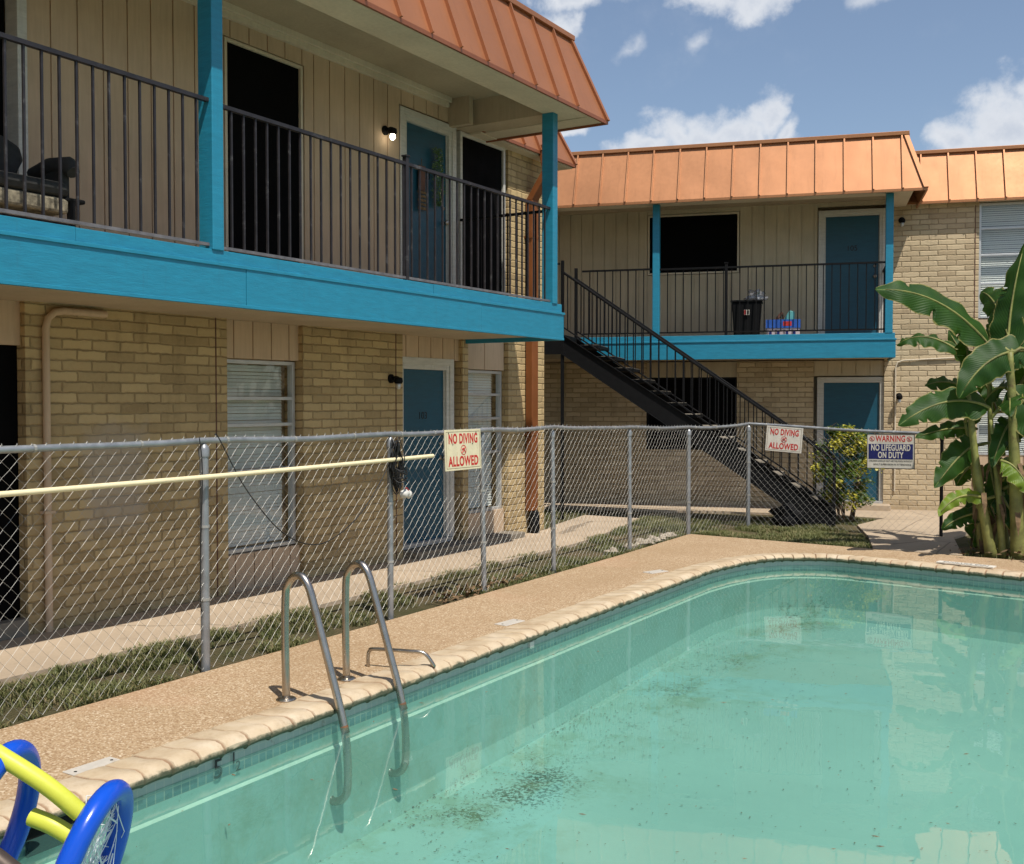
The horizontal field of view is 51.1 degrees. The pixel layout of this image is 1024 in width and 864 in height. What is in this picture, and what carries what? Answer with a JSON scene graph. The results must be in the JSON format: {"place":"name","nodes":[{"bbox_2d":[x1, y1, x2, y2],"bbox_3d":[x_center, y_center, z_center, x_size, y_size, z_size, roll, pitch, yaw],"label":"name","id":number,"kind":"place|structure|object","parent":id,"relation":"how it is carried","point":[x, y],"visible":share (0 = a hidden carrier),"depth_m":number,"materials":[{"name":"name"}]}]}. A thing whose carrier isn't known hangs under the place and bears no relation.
{"place":"outdoors","nodes":[
{"label":"outdoors","id":0,"kind":"place"},
{"bbox_2d":[0,509,1009,728],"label":"ground","id":1,"kind":"structure","parent":0,"point":[961,542],"depth_m":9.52,"materials":[{"name":"green plant"}]},
{"bbox_2d":[0,515,640,683],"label":"walkway","id":2,"kind":"structure","parent":1,"relation":"on","point":[56,654],"depth_m":9.02,"materials":[{"name":"concrete"}]},
{"bbox_2d":[0,0,609,640],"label":"apartment building","id":3,"kind":"structure","parent":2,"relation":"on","point":[256,242],"depth_m":9.76,"materials":[{"name":"beige brick"}]},
{"bbox_2d":[0,0,3,136],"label":"door","id":4,"kind":"structure","parent":3,"relation":"in","point":[1,1],"depth_m":7.91,"materials":[{"name":"black"}]},
{"bbox_2d":[0,345,19,620],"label":"door","id":5,"kind":"structure","parent":3,"relation":"in","point":[8,353],"depth_m":8.01,"materials":[{"name":"black"}]},
{"bbox_2d":[0,135,84,226],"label":"armchair","id":6,"kind":"object","parent":3,"relation":"on","point":[15,190],"visible":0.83,"depth_m":7.14,"materials":[{"name":"grey fabric"}]},
{"bbox_2d":[227,359,295,553],"bbox_3d":[-2.451,0.219,10.238,0.127,1.800,0.960,1,2,31],"label":"window","id":7,"kind":"structure","parent":3,"relation":"in","point":[262,423],"depth_m":10.34,"materials":[{"name":"metal"}]},
{"bbox_2d":[223,36,303,263],"bbox_3d":[-2.344,-2.564,10.105,0.070,2.010,1.020,1,2,31],"label":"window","id":8,"kind":"structure","parent":3,"relation":"in","point":[255,81],"depth_m":10.08,"materials":[{"name":"black glass"}]},
{"bbox_2d":[418,159,425,210],"bbox_3d":[-1.020,-2.818,12.196,0.033,0.580,0.180,1,2,31],"label":"door plaque","id":9,"kind":"object","parent":3,"relation":"hanging from","point":[423,182],"depth_m":12.20,"materials":[{"name":"brown plastic"}]},
{"bbox_2d":[399,105,456,287],"bbox_3d":[-0.982,-2.532,12.321,0.140,2.160,1.090,1,2,31],"label":"door","id":10,"kind":"structure","parent":3,"relation":"in","point":[419,133],"depth_m":12.39,"materials":[{"name":"teal paint"}]},
{"bbox_2d":[403,357,453,549],"bbox_3d":[-1.026,0.228,12.462,0.140,2.175,1.120,1,2,31],"label":"door","id":11,"kind":"structure","parent":3,"relation":"in","point":[428,383],"depth_m":12.54,"materials":[{"name":"teal paint"}]},
{"bbox_2d":[431,147,445,206],"bbox_3d":[-0.849,-2.954,12.417,0.122,0.718,0.262,1,2,31],"label":"door garland","id":12,"kind":"object","parent":3,"relation":"hanging from","point":[438,165],"depth_m":12.41},
{"bbox_2d":[456,131,504,294],"bbox_3d":[-0.380,-2.625,13.311,0.070,1.990,1.020,1,2,31],"label":"window","id":13,"kind":"structure","parent":3,"relation":"in","point":[480,162],"depth_m":13.26,"materials":[{"name":"black glass"}]},
{"bbox_2d":[468,370,501,513],"bbox_3d":[-0.421,0.115,13.549,0.127,1.780,0.890,1,2,31],"label":"window","id":14,"kind":"structure","parent":3,"relation":"in","point":[481,409],"depth_m":13.75,"materials":[{"name":"metal"}]},
{"bbox_2d":[0,422,955,722],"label":"chain link fence","id":15,"kind":"object","parent":1,"relation":"on","point":[204,510],"visible":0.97,"depth_m":8.72,"materials":[{"name":"metal"}]},
{"bbox_2d":[199,437,202,611],"bbox_3d":[-2.020,0.603,6.960,0.028,1.142,0.019,-2,2,-44],"label":"hanging cable","id":16,"kind":"object","parent":15,"relation":"hanging from","point":[201,524],"visible":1,"depth_m":6.96,"materials":[{"name":"black rubber"}]},
{"bbox_2d":[0,454,433,496],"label":"pool pole","id":17,"kind":"object","parent":15,"relation":"attached to","point":[11,493],"visible":1,"depth_m":6.83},
{"bbox_2d":[215,433,389,544],"bbox_3d":[-1.452,0.409,7.843,0.023,0.845,1.874,1,2,32],"label":"loose cable","id":18,"kind":"object","parent":15,"relation":"attached to","point":[278,528],"visible":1,"depth_m":7.69,"materials":[{"name":"black rubber"}]},
{"bbox_2d":[388,437,412,498],"bbox_3d":[-0.893,0.294,8.697,0.141,0.509,0.225,1,2,31],"label":"cable coil","id":19,"kind":"object","parent":15,"relation":"hanging from","point":[397,481],"visible":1,"depth_m":8.66,"materials":[{"name":"black rubber"}]},
{"bbox_2d":[444,429,480,471],"bbox_3d":[-0.426,0.154,9.418,0.016,0.355,0.560,-1,1,32],"label":"pool sign","id":20,"kind":"object","parent":15,"relation":"attached to","point":[462,449],"visible":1,"depth_m":9.40,"materials":[{"name":"white plastic"}]},
{"bbox_2d":[765,425,802,452],"bbox_3d":[3.752,0.101,14.786,0.500,0.345,0.017,5,2,28],"label":"pool sign","id":21,"kind":"object","parent":15,"relation":"attached to","point":[783,439],"visible":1,"depth_m":14.78,"materials":[{"name":"white metal"}]},
{"bbox_2d":[867,434,914,468],"bbox_3d":[4.985,0.253,14.115,0.605,0.460,0.015,0,1,29],"label":"warning sign","id":22,"kind":"object","parent":15,"relation":"attached to","point":[890,451],"visible":1,"depth_m":14.11,"materials":[{"name":"white"}]},
{"bbox_2d":[428,571,535,603],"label":"dead leaves","id":23,"kind":"object","parent":1,"relation":"on","point":[467,593],"visible":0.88,"depth_m":9.79,"materials":[{"name":"brown plant"}]},
{"bbox_2d":[0,561,1023,863],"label":"pool basin","id":24,"kind":"object","parent":1,"relation":"in","point":[480,723],"visible":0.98,"depth_m":7.35,"materials":[{"name":"liquid"}]},
{"bbox_2d":[136,578,1022,863],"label":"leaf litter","id":25,"kind":"object","parent":24,"relation":"on","point":[630,774],"visible":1,"depth_m":7.17,"materials":[{"name":"brown plant"}]},
{"label":"pool water","id":26,"kind":"structure","parent":24,"relation":"in","visible":0},
{"bbox_2d":[0,739,133,863],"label":"pool float","id":27,"kind":"object","parent":26,"relation":"on","point":[20,760],"visible":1,"depth_m":4.00,"materials":[{"name":"blue plastic"}]},
{"bbox_2d":[0,534,1023,800],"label":"pool deck","id":28,"kind":"structure","parent":1,"relation":"on","point":[124,726],"depth_m":7.25,"materials":[{"name":"beige concrete"}]},
{"bbox_2d":[0,848,20,863],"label":"corner handrail","id":29,"kind":"object","parent":28,"relation":"on","point":[6,857],"visible":1,"depth_m":2.24,"materials":[{"name":"silver metal"}]},
{"bbox_2d":[63,757,119,775],"bbox_3d":[-2.003,1.602,5.133,0.115,0.010,0.260,1,2,33],"label":"skimmer lid","id":30,"kind":"object","parent":28,"relation":"on","point":[89,766],"visible":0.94,"depth_m":5.13,"materials":[{"name":"plastic"}]},
{"bbox_2d":[276,560,409,805],"bbox_3d":[-1.000,1.463,6.404,0.549,1.318,0.660,1,2,31],"label":"pool ladder","id":31,"kind":"object","parent":28,"relation":"attached to","point":[287,697],"visible":0.99,"depth_m":6.27,"materials":[{"name":"silver metal"}]},
{"bbox_2d":[494,619,524,625],"bbox_3d":[-0.017,1.507,8.478,0.120,0.010,0.250,1,2,37],"label":"skimmer lid","id":32,"kind":"object","parent":28,"relation":"on","point":[509,622],"visible":0.94,"depth_m":8.46,"materials":[{"name":"plastic"}]},
{"bbox_2d":[0,553,1023,838],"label":"pool coping","id":33,"kind":"object","parent":28,"relation":"on","point":[142,769],"visible":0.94,"depth_m":6.59,"materials":[{"name":"beige brick"}]},
{"bbox_2d":[366,647,435,666],"bbox_3d":[-0.731,1.483,7.007,0.486,0.138,0.047,0,2,15],"label":"grab bar","id":34,"kind":"object","parent":33,"relation":"on","point":[425,654],"visible":0.95,"depth_m":6.99,"materials":[{"name":"silver metal"}]},
{"bbox_2d":[936,560,996,567],"bbox_3d":[4.780,1.393,11.289,0.580,0.013,0.120,1,2,41],"label":"deck marker","id":35,"kind":"object","parent":33,"relation":"on","point":[967,564],"visible":1,"depth_m":11.24,"materials":[{"name":"white"}]},
{"bbox_2d":[644,569,668,573],"bbox_3d":[1.476,1.435,11.010,0.250,0.010,0.130,-1,2,-38],"label":"skimmer lid","id":36,"kind":"object","parent":28,"relation":"on","point":[655,571],"visible":1,"depth_m":11.00,"materials":[{"name":"plastic"}]},
{"bbox_2d":[544,508,594,528],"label":"grass","id":37,"kind":"structure","parent":1,"relation":"on","point":[572,514],"depth_m":16.73,"materials":[{"name":"green plant"}]},
{"bbox_2d":[603,547,618,554],"bbox_3d":[1.161,1.411,12.453,0.220,0.146,0.156,0,2,14],"label":"stone","id":38,"kind":"object","parent":1,"relation":"on","point":[613,549],"visible":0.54,"depth_m":12.44,"materials":[{"name":"beige stone"}]},
{"bbox_2d":[621,543,637,548],"bbox_3d":[1.404,1.401,12.810,0.219,0.156,0.201,0,2,-6],"label":"stone","id":39,"kind":"object","parent":1,"relation":"on","point":[633,545],"visible":0.32,"depth_m":12.76,"materials":[{"name":"beige stone"}]},
{"bbox_2d":[634,538,649,546],"bbox_3d":[1.592,1.386,13.154,0.211,0.172,0.193,-1,2,-40],"label":"stone","id":40,"kind":"object","parent":1,"relation":"on","point":[640,541],"visible":0.6,"depth_m":13.13,"materials":[{"name":"beige stone"}]},
{"bbox_2d":[648,535,661,542],"bbox_3d":[1.784,1.375,13.517,0.209,0.159,0.186,1,2,20],"label":"stone","id":41,"kind":"object","parent":1,"relation":"on","point":[655,538],"visible":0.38,"depth_m":13.51,"materials":[{"name":"beige stone"}]},
{"bbox_2d":[660,532,672,538],"bbox_3d":[1.980,1.367,13.842,0.205,0.148,0.186,1,2,41],"label":"stone","id":42,"kind":"object","parent":1,"relation":"on","point":[667,533],"visible":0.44,"depth_m":13.83,"materials":[{"name":"beige stone"}]},
{"bbox_2d":[544,260,836,526],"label":"staircase","id":43,"kind":"structure","parent":1,"relation":"on","point":[644,395],"depth_m":15.80,"materials":[{"name":"black metal"}]},
{"bbox_2d":[544,501,968,555],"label":"walkway","id":44,"kind":"structure","parent":1,"relation":"on","point":[899,538],"depth_m":15.51,"materials":[{"name":"concrete"}]},
{"bbox_2d":[690,519,871,548],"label":"grass","id":45,"kind":"structure","parent":1,"relation":"on","point":[814,534],"depth_m":14.08,"materials":[{"name":"green plant"}]},
{"bbox_2d":[768,503,808,526],"bbox_3d":[3.973,1.213,15.332,0.559,0.469,0.447,0,2,3],"label":"rubbish sack","id":46,"kind":"object","parent":45,"relation":"on","point":[786,511],"visible":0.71,"depth_m":15.19,"materials":[{"name":"black plastic"}]},
{"bbox_2d":[544,131,1023,510],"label":"apartment building","id":47,"kind":"structure","parent":1,"relation":"on","point":[681,247],"depth_m":17.44,"materials":[{"name":"beige brick"}]},
{"bbox_2d":[647,377,736,449],"bbox_3d":[3.062,-0.316,18.295,1.510,1.230,0.070,0,2,15],"label":"window","id":48,"kind":"structure","parent":47,"relation":"in","point":[651,421],"depth_m":18.26,"materials":[{"name":"black glass"}]},
{"bbox_2d":[648,212,738,275],"bbox_3d":[3.070,-3.183,18.159,1.530,1.010,0.070,0,2,15],"label":"window","id":49,"kind":"structure","parent":47,"relation":"in","point":[703,239],"depth_m":18.13,"materials":[{"name":"black glass"}]},
{"bbox_2d":[732,299,762,334],"bbox_3d":[3.712,-1.782,16.946,0.480,0.575,0.430,0,2,15],"label":"rubbish bin","id":50,"kind":"object","parent":47,"relation":"on","point":[743,314],"visible":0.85,"depth_m":16.77,"materials":[{"name":"black plastic"}]},
{"bbox_2d":[766,319,800,334],"bbox_3d":[4.252,-1.621,16.800,0.520,0.260,0.361,0,2,15],"label":"toy box","id":51,"kind":"object","parent":47,"relation":"on","point":[785,324],"visible":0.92,"depth_m":16.63,"materials":[{"name":"blue plastic"}]},
{"bbox_2d":[774,311,783,319],"bbox_3d":[4.142,-1.754,16.827,0.272,0.270,0.100,0,2,16],"label":"toy piece","id":52,"kind":"object","parent":51,"relation":"in","point":[778,317],"visible":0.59,"depth_m":16.77,"materials":[{"name":"brown plastic"}]},
{"bbox_2d":[785,311,794,318],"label":"toy roof","id":53,"kind":"structure","parent":51,"relation":"in","point":[792,314],"depth_m":16.70,"materials":[{"name":"teal plastic"}]},
{"bbox_2d":[816,377,883,503],"bbox_3d":[5.563,0.134,17.608,1.080,2.070,0.140,0,2,15],"label":"door","id":54,"kind":"structure","parent":47,"relation":"in","point":[857,401],"depth_m":17.59,"materials":[{"name":"teal paint"}]},
{"bbox_2d":[818,208,885,333],"bbox_3d":[5.545,-2.573,17.484,1.060,2.090,0.140,0,2,15],"label":"door","id":55,"kind":"structure","parent":47,"relation":"in","point":[852,235],"depth_m":17.50,"materials":[{"name":"teal paint"}]},
{"bbox_2d":[977,375,1023,454],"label":"window","id":56,"kind":"structure","parent":47,"relation":"in","point":[982,432],"depth_m":17.09,"materials":[{"name":"glass"}]},
{"bbox_2d":[978,202,1023,318],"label":"window","id":57,"kind":"structure","parent":47,"relation":"in","point":[1001,225],"depth_m":17.00,"materials":[{"name":"metal"}]},
{"bbox_2d":[808,423,883,521],"bbox_3d":[4.933,0.596,15.795,1.089,1.476,1.092,0,2,4],"label":"shrub","id":58,"kind":"object","parent":1,"relation":"on","point":[847,471],"visible":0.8,"depth_m":15.67,"materials":[{"name":"green plant"}]},
{"bbox_2d":[836,515,875,525],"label":"grass","id":59,"kind":"structure","parent":1,"relation":"on","point":[857,521],"depth_m":15.79,"materials":[{"name":"green plant"}]},
{"bbox_2d":[875,244,1023,559],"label":"banana plant","id":60,"kind":"object","parent":1,"relation":"on","point":[991,512],"visible":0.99,"depth_m":12.11,"materials":[{"name":"green plant"}]},
{"bbox_2d":[964,536,1023,560],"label":"grass","id":61,"kind":"structure","parent":1,"relation":"on","point":[968,551],"depth_m":12.31,"materials":[{"name":"green plant"}]},
{"bbox_2d":[950,545,1023,559],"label":"dead leaves","id":62,"kind":"object","parent":61,"relation":"on","point":[1019,552],"visible":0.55,"depth_m":12.05,"materials":[{"name":"brown plant"}]},
{"bbox_2d":[517,0,1023,151],"label":"sky","id":63,"kind":"structure","parent":0,"point":[949,74],"materials":[{"name":"blue"}]}
]}

